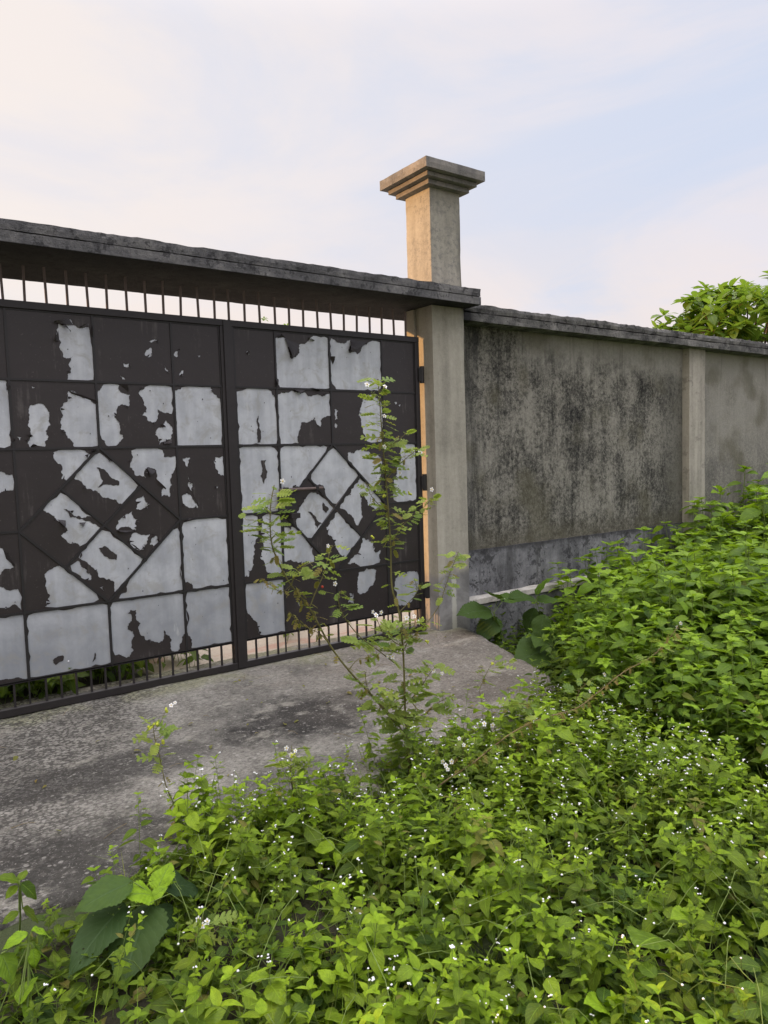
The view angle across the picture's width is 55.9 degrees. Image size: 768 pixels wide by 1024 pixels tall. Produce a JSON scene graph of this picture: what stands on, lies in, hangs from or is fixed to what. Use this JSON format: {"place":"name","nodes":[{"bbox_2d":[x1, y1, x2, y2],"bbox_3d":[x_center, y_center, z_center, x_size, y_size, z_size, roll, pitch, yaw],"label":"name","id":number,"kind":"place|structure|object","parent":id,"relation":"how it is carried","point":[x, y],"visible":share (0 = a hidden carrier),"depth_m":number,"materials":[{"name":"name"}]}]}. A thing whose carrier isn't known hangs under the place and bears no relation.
{"place":"outdoors","nodes":[
{"label":"outdoors","id":0,"kind":"place"},
{"bbox_2d":[0,610,413,704],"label":"yard","id":1,"kind":"structure","parent":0,"point":[261,647],"depth_m":5.88,"materials":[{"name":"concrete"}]},
{"bbox_2d":[0,633,293,702],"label":"weeds","id":2,"kind":"object","parent":1,"relation":"on","point":[68,681],"visible":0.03,"depth_m":4.84,"materials":[{"name":"green plant"}]},
{"bbox_2d":[0,622,555,930],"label":"driveway","id":3,"kind":"structure","parent":0,"point":[85,801],"depth_m":4.11,"materials":[{"name":"concrete"}]},
{"bbox_2d":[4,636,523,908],"bbox_3d":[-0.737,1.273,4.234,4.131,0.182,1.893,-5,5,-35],"label":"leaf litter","id":4,"kind":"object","parent":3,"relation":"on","point":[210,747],"visible":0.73,"depth_m":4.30,"materials":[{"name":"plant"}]},
{"bbox_2d":[0,654,767,1023],"bbox_3d":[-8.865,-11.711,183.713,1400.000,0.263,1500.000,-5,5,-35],"label":"ground","id":5,"kind":"structure","parent":0,"point":[28,924],"depth_m":2.54,"materials":[{"name":"soil"}]},
{"bbox_2d":[0,870,37,930],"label":"broad leaved plant","id":6,"kind":"object","parent":5,"relation":"on","point":[27,888],"visible":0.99,"depth_m":2.37,"materials":[{"name":"green plant"}]},
{"bbox_2d":[0,926,56,1023],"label":"broad leaved plant","id":7,"kind":"object","parent":5,"relation":"on","point":[9,964],"visible":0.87,"depth_m":2.18,"materials":[{"name":"green plant"}]},
{"bbox_2d":[68,862,197,980],"bbox_3d":[-0.801,1.380,2.451,0.256,0.309,0.553,1,5,36],"label":"broad leaved plant","id":8,"kind":"object","parent":5,"relation":"on","point":[109,894],"visible":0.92,"depth_m":2.40,"materials":[{"name":"green plant"}]},
{"bbox_2d":[132,701,184,822],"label":"flowering weed","id":9,"kind":"object","parent":5,"relation":"on","point":[167,731],"visible":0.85,"depth_m":3.15,"materials":[{"name":"green plant"}]},
{"bbox_2d":[184,910,237,958],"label":"flowering weed","id":10,"kind":"object","parent":5,"relation":"on","point":[228,917],"visible":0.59,"depth_m":2.48,"materials":[{"name":"green plant"}]},
{"bbox_2d":[252,854,314,912],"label":"flowering weed","id":11,"kind":"object","parent":5,"relation":"on","point":[273,880],"visible":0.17,"depth_m":2.78,"materials":[{"name":"green plant"}]},
{"bbox_2d":[238,376,470,783],"bbox_3d":[-0.077,0.386,3.464,1.265,2.075,0.307,-5,5,-35],"label":"flowering weed","id":12,"kind":"object","parent":5,"relation":"on","point":[397,718],"visible":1,"depth_m":3.52,"materials":[{"name":"green plant"}]},
{"bbox_2d":[0,579,767,1023],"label":"undergrowth","id":13,"kind":"object","parent":5,"relation":"on","point":[694,811],"visible":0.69,"depth_m":2.56,"materials":[{"name":"green plant"}]},
{"bbox_2d":[264,746,334,806],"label":"flowering weed","id":14,"kind":"object","parent":13,"relation":"on","point":[298,765],"visible":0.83,"depth_m":3.21,"materials":[{"name":"green plant"}]},
{"bbox_2d":[396,956,463,999],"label":"broad leaved plant","id":15,"kind":"object","parent":5,"relation":"on","point":[405,972],"visible":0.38,"depth_m":2.01,"materials":[{"name":"green plant"}]},
{"bbox_2d":[380,155,484,630],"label":"gate pillar","id":16,"kind":"structure","parent":5,"relation":"on","point":[430,191],"depth_m":6.09,"materials":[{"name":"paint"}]},
{"bbox_2d":[0,218,480,320],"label":"gate beam","id":17,"kind":"structure","parent":16,"relation":"on","point":[33,249],"depth_m":4.88,"materials":[{"name":"concrete"}]},
{"bbox_2d":[223,289,429,668],"bbox_3d":[-0.360,-0.271,5.608,1.775,2.692,0.097,-5,5,-35],"label":"gate leaf","id":18,"kind":"object","parent":16,"relation":"attached to","point":[296,408],"visible":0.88,"depth_m":5.53,"materials":[{"name":"grey metal"}]},
{"bbox_2d":[442,734,503,800],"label":"flowering weed","id":19,"kind":"object","parent":5,"relation":"on","point":[459,743],"visible":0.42,"depth_m":3.61,"materials":[{"name":"green plant"}]},
{"bbox_2d":[456,590,519,642],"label":"broad leaved plant","id":20,"kind":"object","parent":5,"relation":"on","point":[483,628],"visible":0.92,"depth_m":6.18,"materials":[{"name":"green plant"}]},
{"bbox_2d":[472,655,516,695],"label":"flowering weed","id":21,"kind":"object","parent":5,"relation":"on","point":[498,657],"visible":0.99,"depth_m":4.49,"materials":[{"name":"green plant"}]},
{"bbox_2d":[508,578,557,632],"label":"broad leaved plant","id":22,"kind":"object","parent":5,"relation":"on","point":[529,615],"visible":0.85,"depth_m":6.49,"materials":[{"name":"green plant"}]},
{"bbox_2d":[514,614,571,667],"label":"broad leaved plant","id":23,"kind":"object","parent":5,"relation":"on","point":[539,623],"visible":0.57,"depth_m":5.59,"materials":[{"name":"green plant"}]},
{"bbox_2d":[428,621,689,795],"bbox_3d":[1.057,0.998,3.805,2.074,0.686,0.381,-4,5,-31],"label":"flowering weed","id":24,"kind":"object","parent":5,"relation":"on","point":[528,711],"visible":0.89,"depth_m":3.75,"materials":[{"name":"green plant"}]},
{"bbox_2d":[525,578,597,683],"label":"shrub","id":25,"kind":"object","parent":5,"relation":"on","point":[568,610],"visible":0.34,"depth_m":5.62,"materials":[{"name":"green plant"}]},
{"bbox_2d":[547,553,617,617],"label":"shrub","id":26,"kind":"object","parent":5,"relation":"on","point":[590,570],"visible":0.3,"depth_m":7.02,"materials":[{"name":"green plant"}]},
{"bbox_2d":[558,573,622,669],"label":"shrub","id":27,"kind":"object","parent":5,"relation":"on","point":[598,596],"visible":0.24,"depth_m":5.72,"materials":[{"name":"green plant"}]},
{"bbox_2d":[553,597,635,704],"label":"shrub","id":28,"kind":"object","parent":5,"relation":"on","point":[572,659],"visible":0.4,"depth_m":4.63,"materials":[{"name":"green plant"}]},
{"bbox_2d":[574,541,626,615],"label":"shrub","id":29,"kind":"object","parent":5,"relation":"on","point":[602,561],"visible":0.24,"depth_m":7.07,"materials":[{"name":"green plant"}]},
{"bbox_2d":[562,625,642,706],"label":"shrub","id":30,"kind":"object","parent":5,"relation":"on","point":[577,673],"visible":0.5,"depth_m":4.41,"materials":[{"name":"green plant"}]},
{"bbox_2d":[569,596,638,690],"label":"shrub","id":31,"kind":"object","parent":5,"relation":"on","point":[589,620],"visible":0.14,"depth_m":4.88,"materials":[{"name":"green plant"}]},
{"bbox_2d":[551,569,657,639],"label":"shrub","id":32,"kind":"object","parent":5,"relation":"on","point":[567,591],"visible":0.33,"depth_m":5.26,"materials":[{"name":"green plant"}]},
{"bbox_2d":[584,991,627,1023],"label":"broad leaved plant","id":33,"kind":"object","parent":5,"relation":"on","point":[593,1001],"visible":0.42,"depth_m":2.03,"materials":[{"name":"green plant"}]},
{"bbox_2d":[578,652,638,731],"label":"shrub","id":34,"kind":"object","parent":5,"relation":"on","point":[630,697],"visible":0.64,"depth_m":4.08,"materials":[{"name":"green plant"}]},
{"bbox_2d":[578,537,647,595],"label":"shrub","id":35,"kind":"object","parent":5,"relation":"on","point":[589,577],"visible":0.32,"depth_m":7.10,"materials":[{"name":"green plant"}]},
{"bbox_2d":[579,588,646,675],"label":"shrub","id":36,"kind":"object","parent":5,"relation":"on","point":[601,607],"visible":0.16,"depth_m":5.10,"materials":[{"name":"green plant"}]},
{"bbox_2d":[572,563,655,648],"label":"shrub","id":37,"kind":"object","parent":5,"relation":"on","point":[583,589],"visible":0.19,"depth_m":5.40,"materials":[{"name":"green plant"}]},
{"bbox_2d":[463,305,767,653],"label":"boundary wall","id":38,"kind":"structure","parent":5,"relation":"on","point":[584,436],"depth_m":7.45,"materials":[{"name":"paint"}]},
{"bbox_2d":[586,605,665,718],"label":"shrub","id":39,"kind":"object","parent":5,"relation":"on","point":[625,626],"visible":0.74,"depth_m":4.20,"materials":[{"name":"green plant"}]},
{"bbox_2d":[589,546,662,596],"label":"shrub","id":40,"kind":"object","parent":5,"relation":"on","point":[612,558],"visible":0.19,"depth_m":6.89,"materials":[{"name":"green plant"}]},
{"bbox_2d":[588,566,672,618],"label":"shrub","id":41,"kind":"object","parent":5,"relation":"on","point":[628,577],"visible":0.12,"depth_m":5.80,"materials":[{"name":"green plant"}]},
{"bbox_2d":[608,537,653,580],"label":"shrub","id":42,"kind":"object","parent":5,"relation":"on","point":[639,550],"visible":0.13,"depth_m":7.52,"materials":[{"name":"green plant"}]},
{"bbox_2d":[603,563,663,590],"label":"shrub","id":43,"kind":"object","parent":5,"relation":"on","point":[615,573],"visible":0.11,"depth_m":6.45,"materials":[{"name":"green plant"}]},
{"bbox_2d":[588,575,685,689],"bbox_3d":[1.561,0.854,4.520,0.590,0.913,0.608,1,5,30],"label":"shrub","id":44,"kind":"object","parent":5,"relation":"on","point":[624,604],"visible":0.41,"depth_m":4.57,"materials":[{"name":"green plant"}]},
{"bbox_2d":[604,681,675,748],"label":"shrub","id":45,"kind":"object","parent":5,"relation":"on","point":[638,701],"visible":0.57,"depth_m":3.83,"materials":[{"name":"green plant"}]},
{"bbox_2d":[603,583,677,642],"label":"shrub","id":46,"kind":"object","parent":5,"relation":"on","point":[636,596],"visible":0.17,"depth_m":4.97,"materials":[{"name":"green plant"}]},
{"bbox_2d":[614,526,679,586],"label":"shrub","id":47,"kind":"object","parent":5,"relation":"on","point":[644,528],"visible":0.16,"depth_m":6.89,"materials":[{"name":"green plant"}]},
{"bbox_2d":[596,575,700,670],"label":"shrub","id":48,"kind":"object","parent":5,"relation":"on","point":[682,605],"visible":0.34,"depth_m":4.66,"materials":[{"name":"green plant"}]},
{"bbox_2d":[604,553,702,617],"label":"shrub","id":49,"kind":"object","parent":5,"relation":"on","point":[645,573],"visible":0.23,"depth_m":5.38,"materials":[{"name":"green plant"}]},
{"bbox_2d":[603,545,708,639],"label":"shrub","id":50,"kind":"object","parent":5,"relation":"on","point":[637,602],"visible":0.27,"depth_m":5.00,"materials":[{"name":"green plant"}]},
{"bbox_2d":[599,606,718,730],"bbox_3d":[1.628,0.942,4.308,0.624,0.787,0.688,-6,10,-26],"label":"shrub","id":51,"kind":"object","parent":5,"relation":"on","point":[662,621],"visible":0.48,"depth_m":4.19,"materials":[{"name":"green plant"}]},
{"bbox_2d":[641,532,686,573],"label":"shrub","id":52,"kind":"object","parent":5,"relation":"on","point":[679,534],"visible":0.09,"depth_m":7.28,"materials":[{"name":"green plant"}]},
{"bbox_2d":[618,549,710,622],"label":"shrub","id":53,"kind":"object","parent":5,"relation":"on","point":[669,569],"visible":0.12,"depth_m":5.71,"materials":[{"name":"green plant"}]},
{"bbox_2d":[626,905,707,976],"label":"broad leaved plant","id":54,"kind":"object","parent":5,"relation":"on","point":[639,937],"visible":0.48,"depth_m":2.20,"materials":[{"name":"green plant"}]},
{"bbox_2d":[628,642,711,759],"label":"shrub","id":55,"kind":"object","parent":5,"relation":"on","point":[663,688],"visible":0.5,"depth_m":3.89,"materials":[{"name":"green plant"}]},
{"bbox_2d":[610,549,756,655],"bbox_3d":[2.018,0.762,4.909,0.908,1.063,0.634,0,5,25],"label":"shrub","id":56,"kind":"object","parent":5,"relation":"on","point":[638,579],"visible":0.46,"depth_m":4.82,"materials":[{"name":"green plant"}]},
{"bbox_2d":[651,658,733,750],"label":"shrub","id":57,"kind":"object","parent":5,"relation":"on","point":[677,675],"visible":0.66,"depth_m":3.71,"materials":[{"name":"green plant"}]},
{"bbox_2d":[635,531,750,630],"bbox_3d":[2.314,0.675,5.454,0.798,1.099,0.616,-1,4,7],"label":"shrub","id":58,"kind":"object","parent":5,"relation":"on","point":[653,566],"visible":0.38,"depth_m":5.33,"materials":[{"name":"green plant"}]},
{"bbox_2d":[652,632,739,715],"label":"shrub","id":59,"kind":"object","parent":5,"relation":"on","point":[723,658],"visible":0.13,"depth_m":4.13,"materials":[{"name":"green plant"}]},
{"bbox_2d":[657,500,735,570],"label":"shrub","id":60,"kind":"object","parent":5,"relation":"on","point":[715,546],"visible":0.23,"depth_m":7.43,"materials":[{"name":"green plant"}]},
{"bbox_2d":[652,499,740,566],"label":"shrub","id":61,"kind":"object","parent":5,"relation":"on","point":[658,536],"visible":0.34,"depth_m":7.96,"materials":[{"name":"green plant"}]},
{"bbox_2d":[668,538,734,585],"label":"shrub","id":62,"kind":"object","parent":5,"relation":"on","point":[707,541],"visible":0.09,"depth_m":6.44,"materials":[{"name":"green plant"}]},
{"bbox_2d":[658,590,748,695],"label":"shrub","id":63,"kind":"object","parent":5,"relation":"on","point":[692,593],"visible":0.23,"depth_m":4.37,"materials":[{"name":"green plant"}]},
{"bbox_2d":[689,551,720,612],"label":"shrub","id":64,"kind":"object","parent":5,"relation":"on","point":[715,558],"visible":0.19,"depth_m":5.53,"materials":[{"name":"green plant"}]},
{"bbox_2d":[654,554,759,632],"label":"shrub","id":65,"kind":"object","parent":5,"relation":"on","point":[706,574],"visible":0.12,"depth_m":5.24,"materials":[{"name":"green plant"}]},
{"bbox_2d":[672,576,742,634],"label":"shrub","id":66,"kind":"object","parent":5,"relation":"on","point":[705,579],"visible":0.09,"depth_m":5.03,"materials":[{"name":"green plant"}]},
{"bbox_2d":[648,564,767,682],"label":"shrub","id":67,"kind":"object","parent":5,"relation":"on","point":[693,575],"visible":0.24,"depth_m":4.55,"materials":[{"name":"green plant"}]},
{"bbox_2d":[665,639,753,757],"bbox_3d":[1.748,1.034,3.930,0.429,0.672,0.442,2,5,38],"label":"shrub","id":68,"kind":"object","parent":5,"relation":"on","point":[698,662],"visible":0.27,"depth_m":3.94,"materials":[{"name":"green plant"}]},
{"bbox_2d":[651,271,767,342],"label":"tree","id":69,"kind":"object","parent":5,"relation":"on","point":[706,316],"visible":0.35,"depth_m":14.21,"materials":[{"name":"green plant"}]},
{"bbox_2d":[671,497,756,549],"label":"shrub","id":70,"kind":"object","parent":5,"relation":"on","point":[713,523],"visible":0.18,"depth_m":8.20,"materials":[{"name":"green plant"}]},
{"bbox_2d":[669,485,762,559],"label":"shrub","id":71,"kind":"object","parent":5,"relation":"on","point":[720,489],"visible":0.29,"depth_m":8.11,"materials":[{"name":"green plant"}]},
{"bbox_2d":[682,610,752,693],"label":"shrub","id":72,"kind":"object","parent":5,"relation":"on","point":[721,629],"visible":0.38,"depth_m":4.29,"materials":[{"name":"green plant"}]},
{"bbox_2d":[673,570,767,672],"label":"shrub","id":73,"kind":"object","parent":5,"relation":"on","point":[715,593],"visible":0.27,"depth_m":4.79,"materials":[{"name":"green plant"}]},
{"bbox_2d":[681,512,760,561],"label":"shrub","id":74,"kind":"object","parent":5,"relation":"on","point":[710,519],"visible":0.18,"depth_m":7.71,"materials":[{"name":"green plant"}]},
{"bbox_2d":[678,633,766,707],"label":"shrub","id":75,"kind":"object","parent":5,"relation":"on","point":[740,652],"visible":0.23,"depth_m":4.13,"materials":[{"name":"green plant"}]},
{"bbox_2d":[678,635,767,754],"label":"shrub","id":76,"kind":"object","parent":5,"relation":"on","point":[723,668],"visible":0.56,"depth_m":3.73,"materials":[{"name":"green plant"}]},
{"bbox_2d":[688,560,762,612],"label":"shrub","id":77,"kind":"object","parent":5,"relation":"on","point":[724,596],"visible":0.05,"depth_m":5.51,"materials":[{"name":"green plant"}]},
{"bbox_2d":[690,531,761,593],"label":"shrub","id":78,"kind":"object","parent":5,"relation":"on","point":[729,561],"visible":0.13,"depth_m":6.14,"materials":[{"name":"green plant"}]},
{"bbox_2d":[691,597,767,671],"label":"shrub","id":79,"kind":"object","parent":5,"relation":"on","point":[738,601],"visible":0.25,"depth_m":4.53,"materials":[{"name":"green plant"}]},
{"bbox_2d":[693,681,767,778],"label":"shrub","id":80,"kind":"object","parent":5,"relation":"on","point":[750,737],"visible":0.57,"depth_m":3.51,"materials":[{"name":"green plant"}]},
{"bbox_2d":[697,541,767,638],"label":"shrub","id":81,"kind":"object","parent":5,"relation":"on","point":[719,578],"visible":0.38,"depth_m":4.97,"materials":[{"name":"green plant"}]},
{"bbox_2d":[705,559,767,661],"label":"shrub","id":82,"kind":"object","parent":5,"relation":"on","point":[747,591],"visible":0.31,"depth_m":4.65,"materials":[{"name":"green plant"}]},
{"bbox_2d":[706,582,767,641],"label":"shrub","id":83,"kind":"object","parent":5,"relation":"on","point":[716,603],"visible":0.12,"depth_m":4.86,"materials":[{"name":"green plant"}]},
{"bbox_2d":[710,488,763,542],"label":"shrub","id":84,"kind":"object","parent":5,"relation":"on","point":[756,495],"visible":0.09,"depth_m":8.20,"materials":[{"name":"green plant"}]},
{"bbox_2d":[710,463,767,549],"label":"shrub","id":85,"kind":"object","parent":5,"relation":"on","point":[765,474],"visible":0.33,"depth_m":8.00,"materials":[{"name":"green plant"}]},
{"bbox_2d":[713,505,766,543],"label":"shrub","id":86,"kind":"object","parent":5,"relation":"on","point":[757,524],"visible":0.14,"depth_m":7.87,"materials":[{"name":"green plant"}]},
{"bbox_2d":[713,593,767,688],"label":"shrub","id":87,"kind":"object","parent":5,"relation":"on","point":[763,624],"visible":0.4,"depth_m":4.20,"materials":[{"name":"green plant"}]},
{"bbox_2d":[714,519,767,605],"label":"shrub","id":88,"kind":"object","parent":5,"relation":"on","point":[744,546],"visible":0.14,"depth_m":5.78,"materials":[{"name":"green plant"}]},
{"bbox_2d":[716,465,767,536],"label":"shrub","id":89,"kind":"object","parent":5,"relation":"on","point":[732,483],"visible":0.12,"depth_m":8.42,"materials":[{"name":"green plant"}]},
{"bbox_2d":[721,559,767,616],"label":"shrub","id":90,"kind":"object","parent":5,"relation":"on","point":[751,597],"visible":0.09,"depth_m":5.29,"materials":[{"name":"green plant"}]},
{"bbox_2d":[722,562,767,663],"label":"shrub","id":91,"kind":"object","parent":5,"relation":"on","point":[764,577],"visible":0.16,"depth_m":4.91,"materials":[{"name":"green plant"}]},
{"bbox_2d":[725,531,767,612],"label":"shrub","id":92,"kind":"object","parent":5,"relation":"on","point":[742,558],"visible":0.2,"depth_m":5.46,"materials":[{"name":"green plant"}]},
{"bbox_2d":[725,525,767,604],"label":"shrub","id":93,"kind":"object","parent":5,"relation":"on","point":[755,541],"visible":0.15,"depth_m":5.59,"materials":[{"name":"green plant"}]},
{"bbox_2d":[727,486,767,579],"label":"shrub","id":94,"kind":"object","parent":5,"relation":"on","point":[748,513],"visible":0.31,"depth_m":7.17,"materials":[{"name":"green plant"}]},
{"bbox_2d":[728,629,767,737],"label":"shrub","id":95,"kind":"object","parent":5,"relation":"on","point":[752,676],"visible":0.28,"depth_m":3.92,"materials":[{"name":"green plant"}]},
{"bbox_2d":[733,699,767,780],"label":"shrub","id":96,"kind":"object","parent":5,"relation":"on","point":[764,757],"visible":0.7,"depth_m":3.50,"materials":[{"name":"green plant"}]},
{"bbox_2d":[735,485,767,520],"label":"shrub","id":97,"kind":"object","parent":5,"relation":"on","point":[748,487],"visible":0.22,"depth_m":8.44,"materials":[{"name":"green plant"}]},
{"bbox_2d":[737,495,767,556],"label":"shrub","id":98,"kind":"object","parent":5,"relation":"on","point":[758,517],"visible":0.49,"depth_m":7.00,"materials":[{"name":"green plant"}]},
{"bbox_2d":[737,653,767,719],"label":"shrub","id":99,"kind":"object","parent":5,"relation":"on","point":[757,667],"visible":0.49,"depth_m":3.96,"materials":[{"name":"green plant"}]},
{"bbox_2d":[738,668,767,752],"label":"shrub","id":100,"kind":"object","parent":5,"relation":"on","point":[762,692],"visible":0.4,"depth_m":3.65,"materials":[{"name":"green plant"}]},
{"bbox_2d":[740,478,766,521],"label":"shrub","id":101,"kind":"object","parent":5,"relation":"on","point":[755,485],"visible":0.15,"depth_m":9.17,"materials":[{"name":"green plant"}]},
{"bbox_2d":[740,571,767,640],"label":"shrub","id":102,"kind":"object","parent":5,"relation":"on","point":[760,611],"visible":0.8,"depth_m":4.42,"materials":[{"name":"green plant"}]},
{"bbox_2d":[750,651,767,717],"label":"shrub","id":103,"kind":"object","parent":5,"relation":"on","point":[765,712],"visible":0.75,"depth_m":3.73,"materials":[{"name":"green plant"}]},
{"bbox_3d":[-2.696,-0.526,3.997,0.638,4.090,0.633,-5,5,-35],"label":"gate pillar","id":104,"kind":"object","parent":5,"relation":"on","visible":0},
{"bbox_2d":[0,263,241,718],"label":"gate leaf","id":105,"kind":"object","parent":104,"relation":"attached to","point":[116,540],"visible":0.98,"depth_m":4.64,"materials":[{"name":"grey metal"}]},
{"bbox_2d":[0,0,767,343],"label":"sky","id":106,"kind":"structure","parent":0,"point":[620,146],"materials":[{"name":"white"}]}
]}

